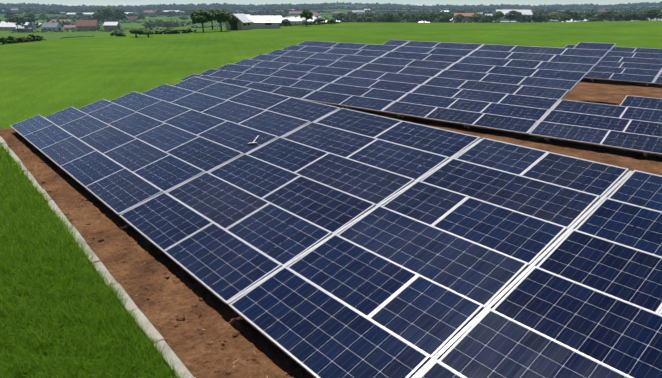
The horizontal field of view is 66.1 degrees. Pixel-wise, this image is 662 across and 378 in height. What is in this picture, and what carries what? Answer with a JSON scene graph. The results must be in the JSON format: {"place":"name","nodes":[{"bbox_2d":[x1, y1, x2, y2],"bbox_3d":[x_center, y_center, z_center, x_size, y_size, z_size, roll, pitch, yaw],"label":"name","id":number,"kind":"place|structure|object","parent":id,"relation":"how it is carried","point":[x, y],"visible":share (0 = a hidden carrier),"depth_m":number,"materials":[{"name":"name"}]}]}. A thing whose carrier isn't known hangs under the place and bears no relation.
{"place":"outdoors","nodes":[
{"label":"outdoors","id":0,"kind":"place"},
{"bbox_2d":[0,142,194,377],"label":"grass","id":1,"kind":"structure","parent":0,"point":[55,237],"depth_m":7.10,"materials":[{"name":"green plant"}]},
{"bbox_2d":[0,5,661,377],"bbox_3d":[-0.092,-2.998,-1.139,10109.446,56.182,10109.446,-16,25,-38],"label":"terrain","id":2,"kind":"structure","parent":0,"point":[53,72],"depth_m":55.79,"materials":[{"name":"green plant"}]},
{"bbox_2d":[4,10,14,17],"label":"tree","id":3,"kind":"object","parent":2,"relation":"on","point":[9,13],"visible":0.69,"depth_m":718.49,"materials":[{"name":"green plant"}]},
{"bbox_2d":[5,14,25,32],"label":"tree","id":4,"kind":"object","parent":2,"relation":"on","point":[16,19],"visible":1,"depth_m":465.09,"materials":[{"name":"green plant"}]},
{"bbox_2d":[0,21,35,30],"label":"house","id":5,"kind":"structure","parent":2,"relation":"on","point":[8,26],"depth_m":525.60,"materials":[{"name":"white metal"}]},
{"bbox_2d":[16,25,32,31],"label":"house","id":6,"kind":"structure","parent":2,"relation":"on","point":[28,27],"depth_m":482.15,"materials":[{"name":"grey"}]},
{"bbox_2d":[23,12,38,24],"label":"tree","id":7,"kind":"object","parent":2,"relation":"on","point":[30,17],"visible":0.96,"depth_m":484.88,"materials":[{"name":"green plant"}]},
{"bbox_2d":[0,19,70,27],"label":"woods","id":8,"kind":"object","parent":2,"relation":"on","point":[62,24],"visible":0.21,"depth_m":623.92,"materials":[{"name":"green plant"}]},
{"bbox_2d":[38,14,48,20],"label":"tree","id":9,"kind":"object","parent":2,"relation":"on","point":[42,16],"visible":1,"depth_m":734.12,"materials":[{"name":"green plant"}]},
{"bbox_2d":[0,8,96,14],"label":"woods","id":10,"kind":"object","parent":2,"relation":"on","point":[27,11],"visible":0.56,"depth_m":1192.94,"materials":[{"name":"green plant"}]},
{"bbox_2d":[41,23,61,30],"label":"house","id":11,"kind":"structure","parent":2,"relation":"on","point":[55,26],"depth_m":504.63,"materials":[{"name":"grey"}]},
{"bbox_2d":[47,10,59,13],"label":"building","id":12,"kind":"structure","parent":2,"relation":"on","point":[53,12],"depth_m":1011.86,"materials":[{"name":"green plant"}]},
{"bbox_2d":[0,30,125,43],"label":"hedge","id":13,"kind":"object","parent":2,"relation":"on","point":[28,38],"visible":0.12,"depth_m":62.70,"materials":[{"name":"green plant"}]},
{"bbox_2d":[50,19,75,24],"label":"house","id":14,"kind":"structure","parent":2,"relation":"on","point":[72,22],"depth_m":654.60,"materials":[{"name":"orange"}]},
{"bbox_2d":[64,25,75,29],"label":"shed","id":15,"kind":"structure","parent":2,"relation":"on","point":[69,27],"depth_m":520.39,"materials":[{"name":"red"}]},
{"bbox_2d":[66,13,93,16],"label":"long shed","id":16,"kind":"structure","parent":2,"relation":"on","point":[73,14],"depth_m":1065.35,"materials":[{"name":"white metal"}]},
{"bbox_2d":[76,20,98,30],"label":"house","id":17,"kind":"structure","parent":2,"relation":"on","point":[83,25],"depth_m":510.80,"materials":[{"name":"red"}]},
{"bbox_2d":[10,27,173,32],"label":"field hedge","id":18,"kind":"object","parent":2,"relation":"on","point":[111,29],"visible":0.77,"depth_m":491.06,"materials":[{"name":"green plant"}]},
{"bbox_2d":[46,13,145,21],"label":"woods","id":19,"kind":"object","parent":2,"relation":"on","point":[141,16],"visible":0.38,"depth_m":850.89,"materials":[{"name":"green plant"}]},
{"bbox_2d":[0,136,195,377],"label":"kerb edging","id":20,"kind":"object","parent":2,"relation":"on","point":[180,365],"visible":0.65,"depth_m":7.41,"materials":[{"name":"concrete"}]},
{"bbox_2d":[91,6,114,21],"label":"tree","id":21,"kind":"object","parent":2,"relation":"on","point":[103,12],"visible":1,"depth_m":588.44,"materials":[{"name":"green plant"}]},
{"bbox_2d":[103,22,120,29],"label":"house","id":22,"kind":"structure","parent":2,"relation":"on","point":[110,25],"depth_m":518.64,"materials":[{"name":"white metal"}]},
{"bbox_2d":[0,7,236,11],"bbox_3d":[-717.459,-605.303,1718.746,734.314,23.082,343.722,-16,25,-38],"label":"woods","id":23,"kind":"object","parent":2,"relation":"on","point":[79,9],"visible":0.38,"depth_m":1754.81,"materials":[{"name":"green plant"}]},
{"bbox_2d":[112,8,126,21],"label":"tree","id":24,"kind":"object","parent":2,"relation":"on","point":[119,14],"visible":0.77,"depth_m":609.38,"materials":[{"name":"green plant"}]},
{"bbox_2d":[128,16,136,20],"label":"house","id":25,"kind":"structure","parent":2,"relation":"on","point":[131,18],"depth_m":857.13,"materials":[{"name":"red"}]},
{"bbox_2d":[129,28,142,36],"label":"tree","id":26,"kind":"object","parent":2,"relation":"on","point":[135,31],"visible":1,"depth_m":69.65,"materials":[{"name":"green plant"}]},
{"bbox_2d":[4,133,287,374],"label":"dirt clods","id":27,"kind":"object","parent":2,"relation":"on","point":[182,318],"visible":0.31,"depth_m":7.64,"materials":[{"name":"brown soil"}]},
{"bbox_2d":[142,29,153,36],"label":"tree","id":28,"kind":"object","parent":2,"relation":"on","point":[147,32],"visible":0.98,"depth_m":70.37,"materials":[{"name":"green plant"}]},
{"bbox_2d":[144,10,156,13],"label":"shed","id":29,"kind":"structure","parent":2,"relation":"on","point":[149,11],"depth_m":1388.53,"materials":[{"name":"red"}]},
{"bbox_2d":[99,20,215,23],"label":"field hedge","id":30,"kind":"object","parent":2,"relation":"on","point":[144,22],"visible":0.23,"depth_m":770.90,"materials":[{"name":"green plant"}]},
{"bbox_2d":[0,3,335,8],"bbox_3d":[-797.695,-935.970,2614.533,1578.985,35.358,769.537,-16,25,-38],"label":"woods","id":31,"kind":"object","parent":2,"relation":"on","point":[171,6],"visible":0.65,"depth_m":2598.10,"materials":[{"name":"green plant"}]},
{"bbox_2d":[142,19,193,27],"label":"bushes","id":32,"kind":"object","parent":2,"relation":"on","point":[158,23],"visible":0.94,"depth_m":630.65,"materials":[{"name":"green plant"}]},
{"bbox_2d":[7,6,335,10],"bbox_3d":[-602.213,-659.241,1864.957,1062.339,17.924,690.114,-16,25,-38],"label":"tree line","id":33,"kind":"object","parent":2,"relation":"on","point":[238,8],"visible":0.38,"depth_m":2052.37,"materials":[{"name":"green plant"}]},
{"bbox_2d":[154,28,196,33],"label":"hedge","id":34,"kind":"object","parent":2,"relation":"on","point":[177,31],"visible":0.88,"depth_m":79.64,"materials":[{"name":"green plant"}]},
{"bbox_2d":[190,9,213,31],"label":"tree","id":35,"kind":"object","parent":2,"relation":"on","point":[201,16],"visible":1,"depth_m":83.85,"materials":[{"name":"green plant"}]},
{"bbox_2d":[191,24,225,27],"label":"field hedge","id":36,"kind":"object","parent":2,"relation":"on","point":[193,26],"visible":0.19,"depth_m":591.18,"materials":[{"name":"green plant"}]},
{"bbox_2d":[212,8,229,30],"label":"tree","id":37,"kind":"object","parent":2,"relation":"on","point":[220,15],"visible":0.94,"depth_m":86.03,"materials":[{"name":"green plant"}]},
{"bbox_2d":[153,9,294,14],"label":"woods","id":38,"kind":"object","parent":2,"relation":"on","point":[230,12],"visible":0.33,"depth_m":1271.75,"materials":[{"name":"green plant"}]},
{"bbox_2d":[125,10,334,15],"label":"tree line","id":39,"kind":"object","parent":2,"relation":"on","point":[171,12],"visible":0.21,"depth_m":1216.12,"materials":[{"name":"green plant"}]},
{"bbox_2d":[128,13,331,16],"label":"tree line","id":40,"kind":"object","parent":2,"relation":"on","point":[252,15],"visible":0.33,"depth_m":1121.57,"materials":[{"name":"green plant"}]},
{"bbox_2d":[227,16,237,29],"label":"tree","id":41,"kind":"object","parent":2,"relation":"on","point":[232,20],"visible":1,"depth_m":90.26,"materials":[{"name":"green plant"}]},
{"bbox_2d":[222,14,252,29],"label":"barn","id":42,"kind":"structure","parent":2,"relation":"on","point":[244,22],"depth_m":92.42,"materials":[{"name":"white metal"}]},
{"bbox_2d":[237,12,289,17],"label":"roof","id":43,"kind":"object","parent":2,"relation":"on","point":[285,14],"visible":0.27,"depth_m":1002.24,"materials":[{"name":"white metal"}]},
{"bbox_2d":[247,16,281,28],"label":"long shed","id":44,"kind":"structure","parent":2,"relation":"on","point":[259,22],"depth_m":98.53,"materials":[{"name":"white metal"}]},
{"bbox_2d":[281,19,289,25],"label":"tree","id":45,"kind":"object","parent":2,"relation":"on","point":[285,21],"visible":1,"depth_m":108.57,"materials":[{"name":"green plant"}]},
{"bbox_2d":[280,17,301,23],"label":"building","id":46,"kind":"structure","parent":2,"relation":"on","point":[296,20],"depth_m":664.61,"materials":[{"name":"white metal"}]},
{"bbox_2d":[289,11,301,14],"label":"shed","id":47,"kind":"structure","parent":2,"relation":"on","point":[294,12],"depth_m":1146.29,"materials":[{"name":"grey"}]},
{"bbox_2d":[299,9,312,25],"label":"tree","id":48,"kind":"object","parent":2,"relation":"on","point":[306,14],"visible":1,"depth_m":107.91,"materials":[{"name":"green plant"}]},
{"bbox_2d":[280,21,339,25],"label":"hedge","id":49,"kind":"object","parent":2,"relation":"on","point":[308,23],"visible":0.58,"depth_m":116.36,"materials":[{"name":"green plant"}]},
{"bbox_2d":[314,18,325,24],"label":"tree","id":50,"kind":"object","parent":2,"relation":"on","point":[319,20],"visible":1,"depth_m":115.61,"materials":[{"name":"green plant"}]},
{"bbox_2d":[0,1,661,7],"bbox_3d":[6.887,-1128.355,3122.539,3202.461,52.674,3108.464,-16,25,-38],"label":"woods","id":51,"kind":"object","parent":2,"relation":"on","point":[347,3],"visible":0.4,"depth_m":3460.63,"materials":[{"name":"green plant"}]},
{"bbox_2d":[1,78,661,376],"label":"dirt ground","id":52,"kind":"structure","parent":2,"relation":"on","point":[586,90],"depth_m":13.78,"materials":[{"name":"brown soil"}]},
{"bbox_2d":[0,128,16,134],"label":"dirt","id":53,"kind":"structure","parent":52,"relation":"on","point":[11,130],"depth_m":17.28,"materials":[{"name":"brown soil"}]},
{"bbox_2d":[0,130,314,377],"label":"dirt strip","id":54,"kind":"object","parent":52,"relation":"on","point":[198,356],"visible":0.4,"depth_m":7.38,"materials":[{"name":"brown soil"}]},
{"bbox_2d":[10,77,661,377],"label":"solar array","id":55,"kind":"object","parent":52,"relation":"on","point":[281,235],"visible":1,"depth_m":7.59,"materials":[{"name":"blue glass"}]},
{"bbox_2d":[179,40,661,156],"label":"solar array","id":56,"kind":"object","parent":52,"relation":"on","point":[519,89],"visible":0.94,"depth_m":21.01,"materials":[{"name":"blue glass"}]},
{"bbox_2d":[360,111,661,176],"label":"dirt strip","id":57,"kind":"object","parent":52,"relation":"on","point":[631,161],"visible":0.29,"depth_m":15.16,"materials":[{"name":"brown soil"}]},
{"bbox_2d":[564,45,661,85],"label":"solar array","id":58,"kind":"object","parent":52,"relation":"on","point":[634,64],"visible":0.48,"depth_m":29.05,"materials":[{"name":"blue glass"}]},
{"bbox_2d":[594,84,661,105],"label":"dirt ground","id":59,"kind":"structure","parent":52,"relation":"on","point":[617,98],"depth_m":24.71,"materials":[{"name":"brown soil"}]},
{"bbox_2d":[327,19,335,23],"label":"tree","id":60,"kind":"object","parent":2,"relation":"on","point":[331,21],"visible":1,"depth_m":120.00,"materials":[{"name":"green plant"}]},
{"bbox_2d":[335,13,344,22],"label":"tree","id":61,"kind":"object","parent":2,"relation":"on","point":[339,17],"visible":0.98,"depth_m":465.51,"materials":[{"name":"green plant"}]},
{"bbox_2d":[341,16,349,21],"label":"tree","id":62,"kind":"object","parent":2,"relation":"on","point":[346,19],"visible":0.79,"depth_m":416.03,"materials":[{"name":"green plant"}]},
{"bbox_2d":[349,13,356,20],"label":"tree","id":63,"kind":"object","parent":2,"relation":"on","point":[354,17],"visible":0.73,"depth_m":506.54,"materials":[{"name":"green plant"}]},
{"bbox_2d":[351,10,364,13],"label":"house","id":64,"kind":"structure","parent":2,"relation":"on","point":[355,11],"depth_m":1287.84,"materials":[{"name":"grey"}]},
{"bbox_2d":[355,16,364,21],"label":"tree","id":65,"kind":"object","parent":2,"relation":"on","point":[358,18],"visible":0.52,"depth_m":377.00,"materials":[{"name":"green plant"}]},
{"bbox_2d":[363,12,376,21],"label":"tree","id":66,"kind":"object","parent":2,"relation":"on","point":[370,14],"visible":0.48,"depth_m":437.05,"materials":[{"name":"green plant"}]},
{"bbox_2d":[366,17,374,21],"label":"tree","id":67,"kind":"object","parent":2,"relation":"on","point":[369,19],"visible":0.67,"depth_m":372.41,"materials":[{"name":"green plant"}]},
{"bbox_2d":[375,15,382,21],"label":"tree","id":68,"kind":"object","parent":2,"relation":"on","point":[379,18],"visible":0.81,"depth_m":464.08,"materials":[{"name":"green plant"}]},
{"bbox_2d":[382,12,397,22],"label":"tree","id":69,"kind":"object","parent":2,"relation":"on","point":[390,17],"visible":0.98,"depth_m":355.87,"materials":[{"name":"green plant"}]},
{"bbox_2d":[290,5,501,10],"bbox_3d":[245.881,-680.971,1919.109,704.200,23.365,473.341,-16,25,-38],"label":"woods","id":70,"kind":"object","parent":2,"relation":"on","point":[382,8],"visible":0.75,"depth_m":1919.47,"materials":[{"name":"green plant"}]},
{"bbox_2d":[400,12,411,22],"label":"tree","id":71,"kind":"object","parent":2,"relation":"on","point":[408,15],"visible":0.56,"depth_m":482.37,"materials":[{"name":"green plant"}]},
{"bbox_2d":[332,10,493,17],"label":"woods","id":72,"kind":"object","parent":2,"relation":"on","point":[360,14],"visible":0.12,"depth_m":959.58,"materials":[{"name":"green plant"}]},
{"bbox_2d":[407,14,418,22],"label":"tree","id":73,"kind":"object","parent":2,"relation":"on","point":[413,18],"visible":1,"depth_m":391.51,"materials":[{"name":"green plant"}]},
{"bbox_2d":[334,18,500,22],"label":"woods","id":74,"kind":"object","parent":2,"relation":"on","point":[458,22],"visible":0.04,"depth_m":558.07,"materials":[{"name":"green plant"}]},
{"bbox_2d":[418,12,431,22],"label":"tree","id":75,"kind":"object","parent":2,"relation":"on","point":[424,16],"visible":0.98,"depth_m":428.92,"materials":[{"name":"green plant"}]},
{"bbox_2d":[429,12,436,22],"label":"tree","id":76,"kind":"object","parent":2,"relation":"on","point":[432,16],"visible":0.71,"depth_m":447.12,"materials":[{"name":"green plant"}]},
{"bbox_2d":[436,11,443,22],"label":"tree","id":77,"kind":"object","parent":2,"relation":"on","point":[439,14],"visible":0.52,"depth_m":427.51,"materials":[{"name":"green plant"}]},
{"bbox_2d":[437,14,450,22],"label":"tree","id":78,"kind":"object","parent":2,"relation":"on","point":[444,18],"visible":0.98,"depth_m":397.05,"materials":[{"name":"green plant"}]},
{"bbox_2d":[347,8,562,13],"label":"woods","id":79,"kind":"object","parent":2,"relation":"on","point":[451,11],"visible":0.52,"depth_m":1334.20,"materials":[{"name":"green plant"}]},
{"bbox_2d":[453,14,463,22],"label":"tree","id":80,"kind":"object","parent":2,"relation":"on","point":[458,16],"visible":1,"depth_m":452.17,"materials":[{"name":"green plant"}]},
{"bbox_2d":[453,13,478,20],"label":"building","id":81,"kind":"structure","parent":2,"relation":"on","point":[466,17],"depth_m":455.66,"materials":[{"name":"red"}]},
{"bbox_2d":[470,12,482,22],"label":"tree","id":82,"kind":"object","parent":2,"relation":"on","point":[476,17],"visible":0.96,"depth_m":407.69,"materials":[{"name":"green plant"}]},
{"bbox_2d":[482,14,493,22],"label":"tree","id":83,"kind":"object","parent":2,"relation":"on","point":[489,18],"visible":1,"depth_m":391.92,"materials":[{"name":"green plant"}]},
{"bbox_2d":[493,14,501,22],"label":"tree","id":84,"kind":"object","parent":2,"relation":"on","point":[496,16],"visible":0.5,"depth_m":418.16,"materials":[{"name":"green plant"}]},
{"bbox_2d":[495,11,503,22],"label":"tree","id":85,"kind":"object","parent":2,"relation":"on","point":[500,13],"visible":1,"depth_m":397.48,"materials":[{"name":"green plant"}]},
{"bbox_2d":[500,21,516,22],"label":"building","id":86,"kind":"structure","parent":2,"relation":"on","point":[508,21],"depth_m":516.27,"materials":[{"name":"grey"}]},
{"bbox_2d":[504,10,516,22],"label":"tree","id":87,"kind":"object","parent":2,"relation":"on","point":[509,16],"visible":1,"depth_m":398.19,"materials":[{"name":"green plant"}]},
{"bbox_2d":[492,10,532,20],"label":"building","id":88,"kind":"structure","parent":2,"relation":"on","point":[525,12],"depth_m":461.94,"materials":[{"name":"white metal"}]},
{"bbox_2d":[367,2,661,8],"bbox_3d":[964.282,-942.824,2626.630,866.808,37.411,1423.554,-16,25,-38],"label":"woods","id":89,"kind":"object","parent":2,"relation":"on","point":[546,7],"visible":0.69,"depth_m":2651.39,"materials":[{"name":"green plant"}]},
{"bbox_2d":[512,11,522,21],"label":"tree","id":90,"kind":"object","parent":2,"relation":"on","point":[519,14],"visible":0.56,"depth_m":440.25,"materials":[{"name":"green plant"}]},
{"bbox_2d":[516,14,530,22],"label":"tree","id":91,"kind":"object","parent":2,"relation":"on","point":[523,18],"visible":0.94,"depth_m":404.90,"materials":[{"name":"green plant"}]},
{"bbox_2d":[530,12,545,22],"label":"tree","id":92,"kind":"object","parent":2,"relation":"on","point":[538,16],"visible":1,"depth_m":386.50,"materials":[{"name":"green plant"}]},
{"bbox_2d":[522,19,557,22],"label":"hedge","id":93,"kind":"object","parent":2,"relation":"on","point":[551,20],"depth_m":527.16,"materials":[{"name":"grey"}]},
{"bbox_2d":[545,14,551,21],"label":"tree","id":94,"kind":"object","parent":2,"relation":"on","point":[548,17],"visible":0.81,"depth_m":412.14,"materials":[{"name":"green plant"}]},
{"bbox_2d":[549,13,560,21],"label":"tree","id":95,"kind":"object","parent":2,"relation":"on","point":[555,16],"visible":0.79,"depth_m":485.55,"materials":[{"name":"green plant"}]},
{"bbox_2d":[558,13,572,21],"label":"tree","id":96,"kind":"object","parent":2,"relation":"on","point":[564,17],"visible":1,"depth_m":388.88,"materials":[{"name":"green plant"}]},
{"bbox_2d":[560,10,573,16],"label":"tree","id":97,"kind":"object","parent":2,"relation":"on","point":[568,12],"visible":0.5,"depth_m":438.19,"materials":[{"name":"green plant"}]},
{"bbox_2d":[572,11,580,21],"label":"tree","id":98,"kind":"object","parent":2,"relation":"on","point":[576,14],"visible":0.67,"depth_m":446.58,"materials":[{"name":"green plant"}]},
{"bbox_2d":[573,16,584,20],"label":"tree","id":99,"kind":"object","parent":2,"relation":"on","point":[579,18],"visible":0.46,"depth_m":477.12,"materials":[{"name":"green plant"}]},
{"bbox_2d":[582,11,594,21],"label":"tree","id":100,"kind":"object","parent":2,"relation":"on","point":[587,15],"visible":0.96,"depth_m":461.08,"materials":[{"name":"green plant"}]},
{"bbox_2d":[543,11,641,19],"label":"woods","id":101,"kind":"object","parent":2,"relation":"on","point":[598,13],"depth_m":688.89,"materials":[{"name":"green plant"}]},
{"bbox_2d":[588,15,599,21],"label":"tree","id":102,"kind":"object","parent":2,"relation":"on","point":[593,18],"visible":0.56,"depth_m":439.20,"materials":[{"name":"green plant"}]},
{"bbox_2d":[532,5,661,10],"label":"woods","id":103,"kind":"object","parent":2,"relation":"on","point":[621,8],"visible":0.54,"depth_m":1756.12,"materials":[{"name":"green plant"}]},
{"bbox_2d":[536,8,660,15],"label":"woods","id":104,"kind":"object","parent":2,"relation":"on","point":[592,10],"visible":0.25,"depth_m":918.27,"materials":[{"name":"green plant"}]},
{"bbox_2d":[597,11,606,20],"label":"tree","id":105,"kind":"object","parent":2,"relation":"on","point":[601,16],"visible":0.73,"depth_m":406.52,"materials":[{"name":"green plant"}]},
{"bbox_2d":[603,9,617,20],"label":"tree","id":106,"kind":"object","parent":2,"relation":"on","point":[609,14],"visible":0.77,"depth_m":389.10,"materials":[{"name":"green plant"}]},
{"bbox_2d":[613,12,623,20],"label":"tree","id":107,"kind":"object","parent":2,"relation":"on","point":[618,16],"visible":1,"depth_m":382.71,"materials":[{"name":"green plant"}]},
{"bbox_2d":[596,8,661,12],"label":"woods","id":108,"kind":"object","parent":2,"relation":"on","point":[638,10],"visible":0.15,"depth_m":1230.40,"materials":[{"name":"green plant"}]},
{"bbox_2d":[623,11,640,20],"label":"tree","id":109,"kind":"object","parent":2,"relation":"on","point":[631,15],"visible":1,"depth_m":353.62,"materials":[{"name":"green plant"}]},
{"bbox_2d":[634,16,648,20],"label":"tree","id":110,"kind":"object","parent":2,"relation":"on","point":[642,18],"visible":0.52,"depth_m":392.25,"materials":[{"name":"green plant"}]},
{"bbox_2d":[640,10,661,20],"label":"tree","id":111,"kind":"object","parent":2,"relation":"on","point":[651,14],"visible":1,"depth_m":338.52,"materials":[{"name":"green plant"}]},
{"bbox_2d":[0,0,661,5],"label":"sky","id":112,"kind":"structure","parent":0,"point":[63,2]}
]}

